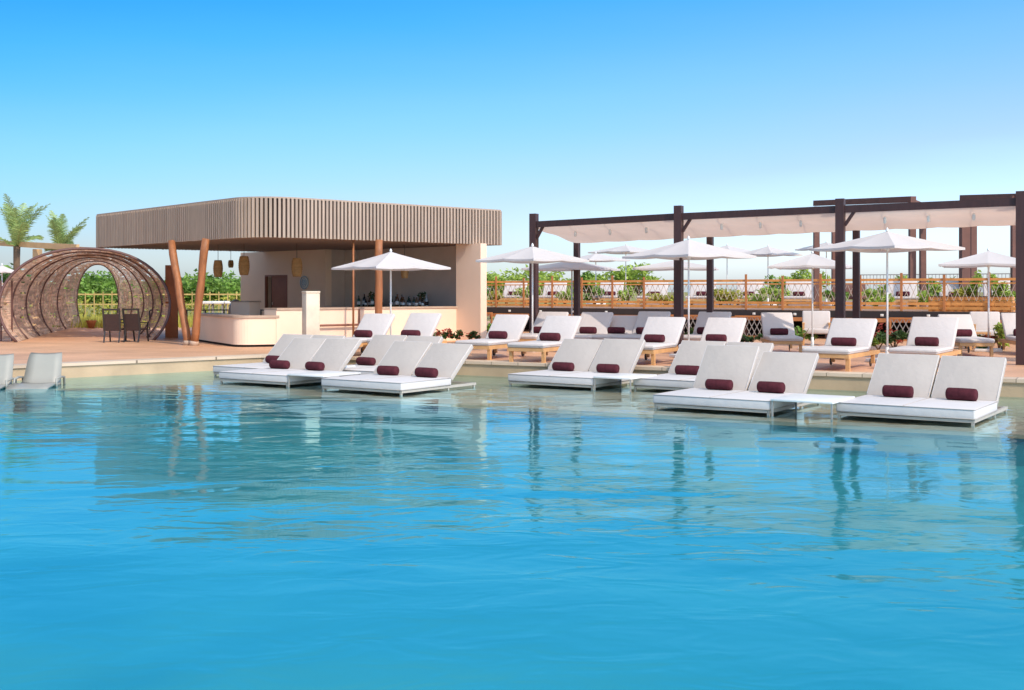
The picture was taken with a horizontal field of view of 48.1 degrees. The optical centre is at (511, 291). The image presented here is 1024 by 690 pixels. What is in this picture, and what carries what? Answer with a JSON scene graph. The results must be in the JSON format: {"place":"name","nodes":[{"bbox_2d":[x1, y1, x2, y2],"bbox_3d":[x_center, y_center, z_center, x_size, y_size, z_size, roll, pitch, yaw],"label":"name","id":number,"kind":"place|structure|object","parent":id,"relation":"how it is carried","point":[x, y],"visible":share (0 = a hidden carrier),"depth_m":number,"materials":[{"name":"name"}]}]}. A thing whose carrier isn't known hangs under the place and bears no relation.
{"place":"outdoors","nodes":[
{"label":"outdoors","id":0,"kind":"place"},
{"bbox_2d":[230,301,260,314],"bbox_3d":[-8.010,0.858,34.500,0.700,1.125,0.640,0,0,20],"label":"bar station","id":1,"kind":"object","parent":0,"point":[245,307],"visible":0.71,"depth_m":34.25,"materials":[{"name":"paint"}]},
{"bbox_2d":[3,292,1009,384],"bbox_3d":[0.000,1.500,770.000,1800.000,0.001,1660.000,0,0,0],"label":"ground","id":2,"kind":"structure","parent":0,"point":[632,299],"depth_m":138.91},
{"bbox_2d":[0,194,50,327],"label":"palm tree","id":3,"kind":"object","parent":2,"relation":"on","point":[18,227],"visible":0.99,"depth_m":43.85,"materials":[{"name":"green plant"}]},
{"bbox_2d":[0,241,79,328],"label":"timber frame","id":4,"kind":"object","parent":2,"relation":"on","point":[37,252],"visible":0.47,"depth_m":43.14,"materials":[{"name":"brown wood"}]},
{"bbox_2d":[44,210,88,316],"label":"palm tree","id":5,"kind":"object","parent":2,"relation":"on","point":[56,226],"visible":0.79,"depth_m":45.79,"materials":[{"name":"green plant"}]},
{"bbox_2d":[46,270,130,316],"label":"tree","id":6,"kind":"object","parent":2,"relation":"on","point":[87,285],"visible":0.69,"depth_m":63.46,"materials":[{"name":"green plant"}]},
{"bbox_2d":[4,311,227,327],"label":"grass","id":7,"kind":"structure","parent":2,"relation":"on","point":[99,319],"depth_m":46.24,"materials":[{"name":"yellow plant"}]},
{"bbox_2d":[3,292,240,316],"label":"hedge","id":8,"kind":"object","parent":2,"relation":"on","point":[107,306],"visible":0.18,"depth_m":59.85,"materials":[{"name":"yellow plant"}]},
{"bbox_2d":[7,291,240,315],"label":"fence","id":9,"kind":"object","parent":2,"relation":"on","point":[112,294],"visible":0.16,"depth_m":58.01,"materials":[{"name":"wood"}]},
{"bbox_2d":[181,268,233,307],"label":"tree","id":10,"kind":"object","parent":2,"relation":"on","point":[190,284],"visible":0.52,"depth_m":63.18,"materials":[{"name":"green plant"}]},
{"bbox_2d":[204,276,240,300],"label":"tree","id":11,"kind":"object","parent":2,"relation":"on","point":[233,288],"visible":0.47,"depth_m":62.83,"materials":[{"name":"green plant"}]},
{"bbox_2d":[487,271,513,318],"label":"tree","id":12,"kind":"object","parent":2,"relation":"on","point":[490,277],"visible":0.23,"depth_m":61.53,"materials":[{"name":"green plant"}]},
{"bbox_2d":[497,264,547,303],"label":"tree","id":13,"kind":"object","parent":2,"relation":"on","point":[520,276],"visible":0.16,"depth_m":59.80,"materials":[{"name":"green plant"}]},
{"bbox_2d":[527,271,580,304],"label":"tree","id":14,"kind":"object","parent":2,"relation":"on","point":[556,276],"visible":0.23,"depth_m":57.29,"materials":[{"name":"green plant"}]},
{"bbox_2d":[585,265,638,303],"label":"tree","id":15,"kind":"object","parent":2,"relation":"on","point":[605,274],"visible":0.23,"depth_m":59.87,"materials":[{"name":"green plant"}]},
{"bbox_2d":[613,262,668,303],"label":"tree","id":16,"kind":"object","parent":2,"relation":"on","point":[641,274],"visible":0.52,"depth_m":59.61,"materials":[{"name":"green plant"}]},
{"bbox_2d":[777,269,830,301],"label":"tree","id":17,"kind":"object","parent":2,"relation":"on","point":[800,275],"visible":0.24,"depth_m":61.90,"materials":[{"name":"green plant"}]},
{"bbox_2d":[0,413,1023,689],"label":"pool water","id":18,"kind":"structure","parent":0,"point":[828,571],"depth_m":8.74,"materials":[{"name":"liquid"}]},
{"bbox_2d":[0,371,1023,524],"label":"pool water","id":19,"kind":"structure","parent":0,"point":[209,395],"depth_m":15.20,"materials":[{"name":"liquid"}]},
{"bbox_2d":[213,334,345,375],"bbox_3d":[-4.674,1.326,23.374,1.792,0.819,2.116,0,0,34],"label":"double daybed","id":20,"kind":"object","parent":19,"relation":"on","point":[281,344],"visible":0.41,"depth_m":23.86,"materials":[{"name":"fabric"}]},
{"bbox_2d":[219,338,361,386],"bbox_3d":[-4.134,1.326,21.724,1.792,0.818,2.116,0,0,34],"label":"double daybed","id":21,"kind":"object","parent":19,"relation":"on","point":[334,354],"visible":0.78,"depth_m":21.88,"materials":[{"name":"fabric"}]},
{"bbox_2d":[287,371,360,388],"bbox_3d":[-3.351,1.600,20.516,0.857,0.270,1.000,0,0,33],"label":"side table","id":22,"kind":"object","parent":19,"relation":"on","point":[323,374],"visible":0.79,"depth_m":20.37,"materials":[{"name":"grey metal"}]},
{"bbox_2d":[339,334,443,376],"bbox_3d":[-2.624,1.319,22.724,1.792,0.833,2.116,0,0,34],"label":"double daybed","id":23,"kind":"object","parent":19,"relation":"on","point":[377,347],"visible":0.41,"depth_m":23.39,"materials":[{"name":"fabric"}]},
{"bbox_2d":[321,341,475,394],"bbox_3d":[-1.954,1.329,20.074,1.792,0.812,2.116,0,0,34],"label":"double daybed","id":24,"kind":"object","parent":19,"relation":"on","point":[445,360],"visible":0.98,"depth_m":20.15,"materials":[{"name":"fabric"}]},
{"bbox_2d":[377,365,398,375],"bbox_3d":[-2.205,1.412,20.409,0.407,0.172,0.170,0,-5,28],"label":"rolled towel","id":25,"kind":"object","parent":24,"relation":"on","point":[388,370],"visible":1,"depth_m":20.33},
{"bbox_2d":[414,367,437,377],"bbox_3d":[-1.485,1.412,19.914,0.454,0.174,0.170,0,-8,39],"label":"rolled towel","id":26,"kind":"object","parent":24,"relation":"on","point":[426,372],"visible":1,"depth_m":19.82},
{"bbox_2d":[508,338,645,389],"bbox_3d":[1.246,1.319,21.134,1.792,0.832,2.116,0,0,34],"label":"double daybed","id":27,"kind":"object","parent":19,"relation":"on","point":[585,356],"visible":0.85,"depth_m":21.32,"materials":[{"name":"fabric"}]},
{"bbox_2d":[552,362,574,370],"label":"rolled towel","id":28,"kind":"object","parent":27,"relation":"on","point":[563,366],"visible":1,"depth_m":21.43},
{"bbox_2d":[596,364,619,372],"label":"rolled towel","id":29,"kind":"object","parent":27,"relation":"on","point":[608,368],"visible":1,"depth_m":20.91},
{"bbox_2d":[593,373,656,391],"bbox_3d":[1.972,1.600,19.962,0.722,0.270,1.000,0,0,33],"label":"side table","id":30,"kind":"object","parent":19,"relation":"on","point":[628,376],"visible":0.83,"depth_m":19.74,"materials":[{"name":"grey metal"}]},
{"bbox_2d":[633,340,773,389],"bbox_3d":[3.406,1.325,20.154,1.792,0.819,2.116,0,0,34],"label":"double daybed","id":31,"kind":"object","parent":19,"relation":"on","point":[689,352],"visible":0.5,"depth_m":20.48,"materials":[{"name":"fabric"}]},
{"bbox_2d":[675,365,699,374],"bbox_3d":[3.139,1.412,20.497,0.454,0.176,0.170,0,-5,30],"label":"rolled towel","id":32,"kind":"object","parent":31,"relation":"on","point":[686,369],"visible":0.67,"depth_m":20.44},
{"bbox_2d":[653,345,818,415],"bbox_3d":[3.366,1.292,17.014,1.792,0.885,2.116,0,0,34],"label":"double daybed","id":33,"kind":"object","parent":19,"relation":"on","point":[793,372],"visible":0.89,"depth_m":17.24,"materials":[{"name":"fabric"}]},
{"bbox_2d":[705,379,732,389],"bbox_3d":[3.133,1.412,17.361,0.412,0.160,0.170,0,5,32],"label":"rolled towel","id":34,"kind":"object","parent":33,"relation":"on","point":[719,384],"visible":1,"depth_m":17.29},
{"bbox_2d":[757,381,784,393],"bbox_3d":[3.805,1.412,16.863,0.405,0.169,0.170,0,-12,38],"label":"rolled towel","id":35,"kind":"object","parent":33,"relation":"on","point":[770,387],"visible":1,"depth_m":16.79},
{"bbox_2d":[771,393,854,419],"bbox_3d":[4.149,1.600,15.806,0.857,0.270,1.000,0,0,33],"label":"side table","id":36,"kind":"object","parent":19,"relation":"on","point":[815,398],"visible":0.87,"depth_m":15.66,"materials":[{"name":"white metal"}]},
{"bbox_2d":[836,353,1007,425],"bbox_3d":[5.686,1.329,15.834,1.792,0.813,2.116,0,0,34],"label":"double daybed","id":37,"kind":"object","parent":19,"relation":"on","point":[984,376],"visible":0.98,"depth_m":16.02,"materials":[{"name":"fabric"}]},
{"bbox_2d":[882,385,913,397],"bbox_3d":[5.436,1.412,16.168,0.413,0.170,0.170,0,4,34],"label":"rolled towel","id":38,"kind":"object","parent":37,"relation":"on","point":[897,391],"visible":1,"depth_m":16.10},
{"bbox_2d":[945,387,977,400],"bbox_3d":[6.152,1.412,15.701,0.408,0.175,0.170,0,-9,39],"label":"rolled towel","id":39,"kind":"object","parent":37,"relation":"on","point":[965,394],"visible":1,"depth_m":15.63,"materials":[{"name":"fabric"}]},
{"bbox_2d":[0,321,1023,376],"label":"pool deck","id":40,"kind":"structure","parent":0,"point":[73,344],"depth_m":27.44,"materials":[{"name":"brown wood"}]},
{"bbox_2d":[0,281,12,340],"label":"woven screen","id":41,"kind":"object","parent":40,"relation":"on","point":[9,314],"visible":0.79,"depth_m":32.60,"materials":[{"name":"wicker"}]},
{"bbox_2d":[0,247,170,341],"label":"wicker tunnel","id":42,"kind":"structure","parent":40,"relation":"on","point":[80,257],"depth_m":37.72,"materials":[{"name":"wicker"}]},
{"bbox_2d":[102,308,125,342],"bbox_3d":[-11.069,0.950,31.949,0.480,0.951,0.816,0,0,-6],"label":"wicker chair","id":43,"kind":"object","parent":40,"relation":"on","point":[112,322],"visible":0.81,"depth_m":31.64,"materials":[{"name":"wicker"}]},
{"bbox_2d":[122,308,148,341],"bbox_3d":[-10.532,0.950,32.149,0.480,0.951,0.816,0,0,4],"label":"wicker chair","id":44,"kind":"object","parent":40,"relation":"on","point":[131,322],"visible":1,"depth_m":31.85,"materials":[{"name":"wicker"}]},
{"bbox_2d":[165,265,177,337],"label":"timber slab","id":45,"kind":"structure","parent":40,"relation":"on","point":[171,329],"depth_m":34.96,"materials":[{"name":"wood"}]},
{"bbox_2d":[96,196,501,346],"bbox_3d":[-7.068,-0.452,34.663,8.419,3.819,11.686,0,0,-42],"label":"pool bar","id":46,"kind":"object","parent":40,"relation":"on","point":[320,238],"visible":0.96,"depth_m":31.99,"materials":[{"name":"paint"}]},
{"bbox_2d":[238,256,249,274],"bbox_3d":[-7.705,-0.906,33.000,0.336,0.894,0.336,0,0,0],"label":"pendant lantern","id":47,"kind":"object","parent":46,"relation":"hanging from","point":[244,264],"visible":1,"depth_m":32.88,"materials":[{"name":"wicker"}]},
{"bbox_2d":[272,276,285,307],"bbox_3d":[-7.839,0.447,38.895,0.999,1.945,0.070,0,0,42],"label":"door","id":48,"kind":"structure","parent":46,"relation":"in","point":[278,283],"depth_m":38.93,"materials":[{"name":"brown wood"}]},
{"bbox_2d":[291,258,302,276],"bbox_3d":[-6.090,-0.881,32.500,0.331,0.943,0.331,0,0,0],"label":"pendant lantern","id":49,"kind":"object","parent":46,"relation":"hanging from","point":[296,267],"visible":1,"depth_m":32.38,"materials":[{"name":"wicker"}]},
{"bbox_2d":[302,291,319,334],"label":"stone pillar","id":50,"kind":"structure","parent":40,"relation":"on","point":[310,312],"depth_m":27.46,"materials":[{"name":"stone"}]},
{"bbox_2d":[346,313,394,352],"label":"sun lounger","id":51,"kind":"object","parent":40,"relation":"on","point":[375,323],"visible":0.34,"depth_m":25.76,"materials":[{"name":"fabric"}]},
{"bbox_2d":[331,249,450,334],"bbox_3d":[-2.884,0.204,27.300,2.048,2.433,2.048,0,0,-38],"label":"parasol","id":52,"kind":"object","parent":40,"relation":"on","point":[390,261],"visible":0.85,"depth_m":26.94,"materials":[{"name":"fabric"}]},
{"bbox_2d":[367,313,446,344],"bbox_3d":[-2.301,0.958,25.329,0.835,0.924,2.028,0,0,28],"label":"sun lounger","id":53,"kind":"object","parent":40,"relation":"on","point":[425,324],"visible":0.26,"depth_m":25.77,"materials":[{"name":"fabric"}]},
{"bbox_2d":[455,314,528,359],"bbox_3d":[-0.356,0.967,24.516,0.835,0.907,2.028,0,0,28],"label":"sun lounger","id":54,"kind":"object","parent":40,"relation":"on","point":[512,326],"visible":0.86,"depth_m":24.77,"materials":[{"name":"fabric"}]},
{"bbox_2d":[13,354,1023,382],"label":"pool coping","id":55,"kind":"object","parent":40,"relation":"on","point":[667,368],"visible":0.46,"depth_m":22.75,"materials":[{"name":"stone"}]},
{"bbox_2d":[476,243,588,351],"bbox_3d":[0.481,0.144,27.000,1.893,2.552,1.893,0,0,-45],"label":"parasol","id":56,"kind":"object","parent":40,"relation":"on","point":[532,254],"visible":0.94,"depth_m":26.71,"materials":[{"name":"fabric"}]},
{"bbox_2d":[507,312,568,350],"bbox_3d":[0.671,0.966,27.782,0.835,0.908,2.028,0,0,28],"label":"sun lounger","id":57,"kind":"object","parent":40,"relation":"on","point":[540,318],"visible":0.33,"depth_m":28.28,"materials":[{"name":"fabric"}]},
{"bbox_2d":[507,316,581,362],"bbox_3d":[0.729,0.970,23.508,0.835,0.900,2.028,0,0,28],"label":"sun lounger","id":58,"kind":"object","parent":40,"relation":"on","point":[566,327],"visible":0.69,"depth_m":23.69,"materials":[{"name":"fabric"}]},
{"bbox_2d":[521,262,620,315],"bbox_3d":[1.617,0.255,31.000,2.146,2.331,2.146,0,0,20],"label":"parasol","id":59,"kind":"object","parent":40,"relation":"on","point":[563,266],"visible":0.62,"depth_m":30.43,"materials":[{"name":"fabric"}]},
{"bbox_2d":[574,312,612,338],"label":"sun lounger","id":60,"kind":"object","parent":40,"relation":"on","point":[600,322],"visible":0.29,"depth_m":27.91,"materials":[{"name":"fabric"}]},
{"bbox_2d":[592,315,636,339],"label":"sun lounger","id":61,"kind":"object","parent":40,"relation":"on","point":[627,322],"visible":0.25,"depth_m":27.95,"materials":[{"name":"fabric"}]},
{"bbox_2d":[611,311,670,338],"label":"sun lounger","id":62,"kind":"object","parent":40,"relation":"on","point":[642,317],"visible":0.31,"depth_m":27.63,"materials":[{"name":"fabric"}]},
{"bbox_2d":[640,317,685,365],"bbox_3d":[2.794,0.974,22.805,0.835,0.891,2.028,0,0,28],"label":"sun lounger","id":63,"kind":"object","parent":40,"relation":"on","point":[670,329],"visible":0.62,"depth_m":23.14,"materials":[{"name":"fabric"}]},
{"bbox_2d":[633,260,718,270],"bbox_3d":[4.376,0.255,30.500,2.063,2.330,2.063,0,0,14],"label":"parasol","id":64,"kind":"object","parent":40,"relation":"on","point":[666,266],"visible":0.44,"depth_m":29.83,"materials":[{"name":"white fabric"}]},
{"bbox_2d":[622,236,755,357],"bbox_3d":[3.786,0.116,24.600,2.012,2.607,2.012,0,0,-36],"label":"parasol","id":65,"kind":"object","parent":40,"relation":"on","point":[688,249],"visible":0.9,"depth_m":24.30,"materials":[{"name":"fabric"}]},
{"bbox_2d":[684,312,731,340],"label":"sun lounger","id":66,"kind":"object","parent":40,"relation":"on","point":[702,317],"visible":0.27,"depth_m":27.64,"materials":[{"name":"fabric"}]},
{"bbox_2d":[678,317,746,347],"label":"sun lounger","id":67,"kind":"object","parent":40,"relation":"on","point":[732,329],"visible":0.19,"depth_m":23.29,"materials":[{"name":"fabric"}]},
{"bbox_2d":[487,301,1015,339],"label":"terrace","id":68,"kind":"structure","parent":40,"relation":"on","point":[879,315],"depth_m":36.34,"materials":[{"name":"brown wood"}]},
{"bbox_2d":[494,283,528,303],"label":"sun lounger","id":69,"kind":"object","parent":68,"relation":"on","point":[506,292],"visible":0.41,"depth_m":46.31,"materials":[{"name":"fabric"}]},
{"bbox_2d":[539,283,568,303],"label":"sun lounger","id":70,"kind":"object","parent":68,"relation":"on","point":[554,289],"visible":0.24,"depth_m":46.28,"materials":[{"name":"fabric"}]},
{"bbox_2d":[580,252,630,303],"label":"parasol","id":71,"kind":"object","parent":68,"relation":"on","point":[595,257],"visible":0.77,"depth_m":46.56,"materials":[{"name":"white fabric"}]},
{"bbox_2d":[593,282,623,303],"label":"sun lounger","id":72,"kind":"object","parent":68,"relation":"on","point":[609,289],"visible":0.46,"depth_m":45.28,"materials":[{"name":"fabric"}]},
{"bbox_2d":[588,244,647,303],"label":"parasol","id":73,"kind":"object","parent":68,"relation":"on","point":[625,249],"visible":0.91,"depth_m":51.72,"materials":[{"name":"fabric"}]},
{"bbox_2d":[636,282,667,304],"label":"sun lounger","id":74,"kind":"object","parent":68,"relation":"on","point":[663,291],"visible":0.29,"depth_m":43.30,"materials":[{"name":"fabric"}]},
{"bbox_2d":[685,282,715,304],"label":"sun lounger","id":75,"kind":"object","parent":68,"relation":"on","point":[695,298],"visible":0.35,"depth_m":42.32,"materials":[{"name":"fabric"}]},
{"bbox_2d":[714,288,743,304],"bbox_3d":[7.541,0.224,39.962,1.205,0.710,0.760,0,0,0],"label":"bush","id":76,"kind":"object","parent":68,"relation":"on","point":[721,292],"visible":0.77,"depth_m":39.92,"materials":[{"name":"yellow plant"}]},
{"bbox_2d":[734,282,762,304],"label":"sun lounger","id":77,"kind":"object","parent":68,"relation":"on","point":[748,287],"visible":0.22,"depth_m":42.32,"materials":[{"name":"fabric"}]},
{"bbox_2d":[487,272,1015,311],"bbox_3d":[11.927,0.025,32.319,32.628,1.090,0.125,0,0,34],"label":"terrace railing","id":78,"kind":"object","parent":68,"relation":"on","point":[901,303],"visible":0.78,"depth_m":35.07,"materials":[{"name":"brown wood"}]},
{"bbox_2d":[744,285,792,305],"bbox_3d":[8.973,0.182,39.994,1.778,0.796,0.970,0,0,0],"label":"bush","id":79,"kind":"object","parent":68,"relation":"on","point":[763,292],"visible":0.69,"depth_m":39.96,"materials":[{"name":"green plant"}]},
{"bbox_2d":[743,245,802,304],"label":"parasol","id":80,"kind":"object","parent":68,"relation":"on","point":[767,251],"visible":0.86,"depth_m":45.73,"materials":[{"name":"white fabric"}]},
{"bbox_2d":[784,281,811,305],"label":"sun lounger","id":81,"kind":"object","parent":68,"relation":"on","point":[806,291],"visible":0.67,"depth_m":40.23,"materials":[{"name":"fabric"}]},
{"bbox_2d":[813,196,925,306],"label":"cabana","id":82,"kind":"object","parent":68,"relation":"on","point":[911,255],"visible":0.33,"depth_m":42.10,"materials":[{"name":"brown wood"}]},
{"bbox_2d":[861,288,896,305],"bbox_3d":[11.862,0.237,36.887,1.272,0.686,0.826,0,0,-31],"label":"bush","id":83,"kind":"object","parent":68,"relation":"on","point":[874,294],"visible":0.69,"depth_m":36.74,"materials":[{"name":"green plant"}]},
{"bbox_2d":[888,281,919,306],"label":"sun lounger","id":84,"kind":"object","parent":68,"relation":"on","point":[906,298],"visible":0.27,"depth_m":38.27,"materials":[{"name":"fabric"}]},
{"bbox_2d":[916,282,942,301],"bbox_3d":[13.097,0.138,36.000,0.872,0.875,0.569,0,0,0],"label":"bush","id":85,"kind":"object","parent":68,"relation":"on","point":[925,292],"visible":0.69,"depth_m":35.94,"materials":[{"name":"green plant"}]},
{"bbox_2d":[860,273,1009,300],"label":"balustrade","id":86,"kind":"object","parent":68,"relation":"on","point":[926,274],"visible":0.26,"depth_m":50.15,"materials":[{"name":"brown wood"}]},
{"bbox_2d":[928,296,1014,311],"bbox_3d":[12.847,0.355,32.124,2.203,0.430,0.450,0,0,34],"label":"planter box","id":87,"kind":"object","parent":68,"relation":"on","point":[956,300],"visible":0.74,"depth_m":31.92,"materials":[{"name":"brown wood"}]},
{"bbox_2d":[959,193,1015,306],"bbox_3d":[15.897,-1.261,37.365,2.403,3.662,5.769,0,0,27],"label":"cabana","id":88,"kind":"object","parent":68,"relation":"on","point":[968,238],"visible":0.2,"depth_m":37.06,"materials":[{"name":"brown wood"}]},
{"bbox_2d":[529,191,1023,364],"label":"pergola","id":89,"kind":"object","parent":40,"relation":"on","point":[840,218],"visible":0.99,"depth_m":25.25,"materials":[{"name":"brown wood"}]},
{"bbox_2d":[760,312,802,352],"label":"sun lounger","id":90,"kind":"object","parent":40,"relation":"on","point":[769,320],"visible":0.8,"depth_m":27.05,"materials":[{"name":"fabric"}]},
{"bbox_2d":[767,251,851,349],"bbox_3d":[7.329,0.210,28.000,1.826,2.420,1.826,0,0,24],"label":"parasol","id":91,"kind":"object","parent":40,"relation":"on","point":[812,261],"visible":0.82,"depth_m":27.56,"materials":[{"name":"white fabric"}]},
{"bbox_2d":[802,311,830,344],"bbox_3d":[8.030,0.972,30.281,0.720,0.896,0.768,0,0,14],"label":"armchair","id":92,"kind":"object","parent":40,"relation":"on","point":[821,322],"visible":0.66,"depth_m":30.46,"materials":[{"name":"fabric"}]},
{"bbox_2d":[801,318,879,370],"bbox_3d":[6.124,0.970,21.284,0.877,0.900,2.028,0,0,33],"label":"sun lounger","id":93,"kind":"object","parent":40,"relation":"on","point":[861,331],"visible":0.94,"depth_m":21.53,"materials":[{"name":"fabric"}]},
{"bbox_2d":[831,337,856,345],"bbox_3d":[6.188,0.943,21.414,0.454,0.160,0.170,0,9,30],"label":"rolled towel","id":94,"kind":"object","parent":93,"relation":"on","point":[841,341],"visible":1,"depth_m":21.35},
{"bbox_2d":[811,227,964,362],"bbox_3d":[7.487,0.075,22.900,2.070,2.690,2.070,0,0,-32],"label":"parasol","id":95,"kind":"object","parent":40,"relation":"on","point":[886,242],"visible":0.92,"depth_m":22.64,"materials":[{"name":"fabric"}]},
{"bbox_2d":[874,329,908,347],"bbox_3d":[8.906,1.149,26.927,0.744,0.559,0.623,0,0,0],"label":"bush","id":96,"kind":"object","parent":40,"relation":"on","point":[896,336],"visible":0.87,"depth_m":26.76,"materials":[{"name":"green plant"}]},
{"bbox_2d":[887,317,960,370],"bbox_3d":[7.674,0.957,21.284,0.877,0.926,2.028,0,0,33],"label":"sun lounger","id":97,"kind":"object","parent":40,"relation":"on","point":[943,330],"visible":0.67,"depth_m":21.59,"materials":[{"name":"fabric"}]},
{"bbox_2d":[915,337,938,345],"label":"rolled towel","id":98,"kind":"object","parent":97,"relation":"on","point":[926,341],"visible":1,"depth_m":21.34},
{"bbox_2d":[938,314,994,356],"bbox_3d":[10.133,0.977,25.733,0.752,0.885,2.028,0,0,6],"label":"sun lounger","id":99,"kind":"object","parent":40,"relation":"on","point":[965,321],"visible":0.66,"depth_m":25.13,"materials":[{"name":"fabric"}]},
{"bbox_2d":[938,247,1015,351],"bbox_3d":[11.211,0.197,27.000,2.087,2.446,2.087,0,0,24],"label":"parasol","id":100,"kind":"object","parent":40,"relation":"on","point":[988,258],"visible":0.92,"depth_m":26.57,"materials":[{"name":"white fabric"}]},
{"bbox_2d":[969,312,999,347],"bbox_3d":[11.982,0.972,28.981,0.720,0.896,0.768,0,0,14],"label":"armchair","id":101,"kind":"object","parent":40,"relation":"on","point":[980,321],"visible":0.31,"depth_m":29.18,"materials":[{"name":"fabric"}]},
{"bbox_2d":[993,322,1009,347],"bbox_3d":[11.916,1.083,27.919,0.542,0.684,0.453,0,0,-29],"label":"bush","id":102,"kind":"object","parent":40,"relation":"on","point":[999,330],"visible":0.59,"depth_m":27.87,"materials":[{"name":"green plant"}]},
{"bbox_2d":[998,313,1015,350],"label":"sun lounger","id":103,"kind":"object","parent":40,"relation":"on","point":[1008,320],"visible":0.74,"depth_m":26.53,"materials":[{"name":"fabric"}]},
{"bbox_2d":[0,0,1023,291],"label":"sky","id":104,"kind":"structure","parent":0,"point":[550,109],"materials":[{"name":"blue"}]},
{"bbox_2d":[12,358,1023,397],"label":"pool edge wall","id":105,"kind":"structure","parent":0,"point":[1012,390],"depth_m":22.81,"materials":[{"name":"stone"}]},
{"bbox_2d":[26,400,1023,465],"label":"pool inner wall","id":106,"kind":"structure","parent":0,"point":[1003,457],"depth_m":14.74,"materials":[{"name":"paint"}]},
{"bbox_2d":[196,376,1023,435],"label":"pool shelf","id":107,"kind":"object","parent":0,"point":[1017,427],"visible":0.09,"depth_m":16.41,"materials":[{"name":"stone"}]},
{"bbox_2d":[0,353,16,389],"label":"pool chaise","id":108,"kind":"object","parent":107,"relation":"on","point":[6,368],"visible":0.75,"depth_m":20.59,"materials":[{"name":"grey plastic"}]},
{"bbox_2d":[6,352,65,388],"bbox_3d":[-8.501,1.462,20.512,0.776,0.665,1.420,0,0,-8],"label":"pool chaise","id":109,"kind":"object","parent":107,"relation":"on","point":[43,370],"visible":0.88,"depth_m":20.97,"materials":[{"name":"grey plastic"}]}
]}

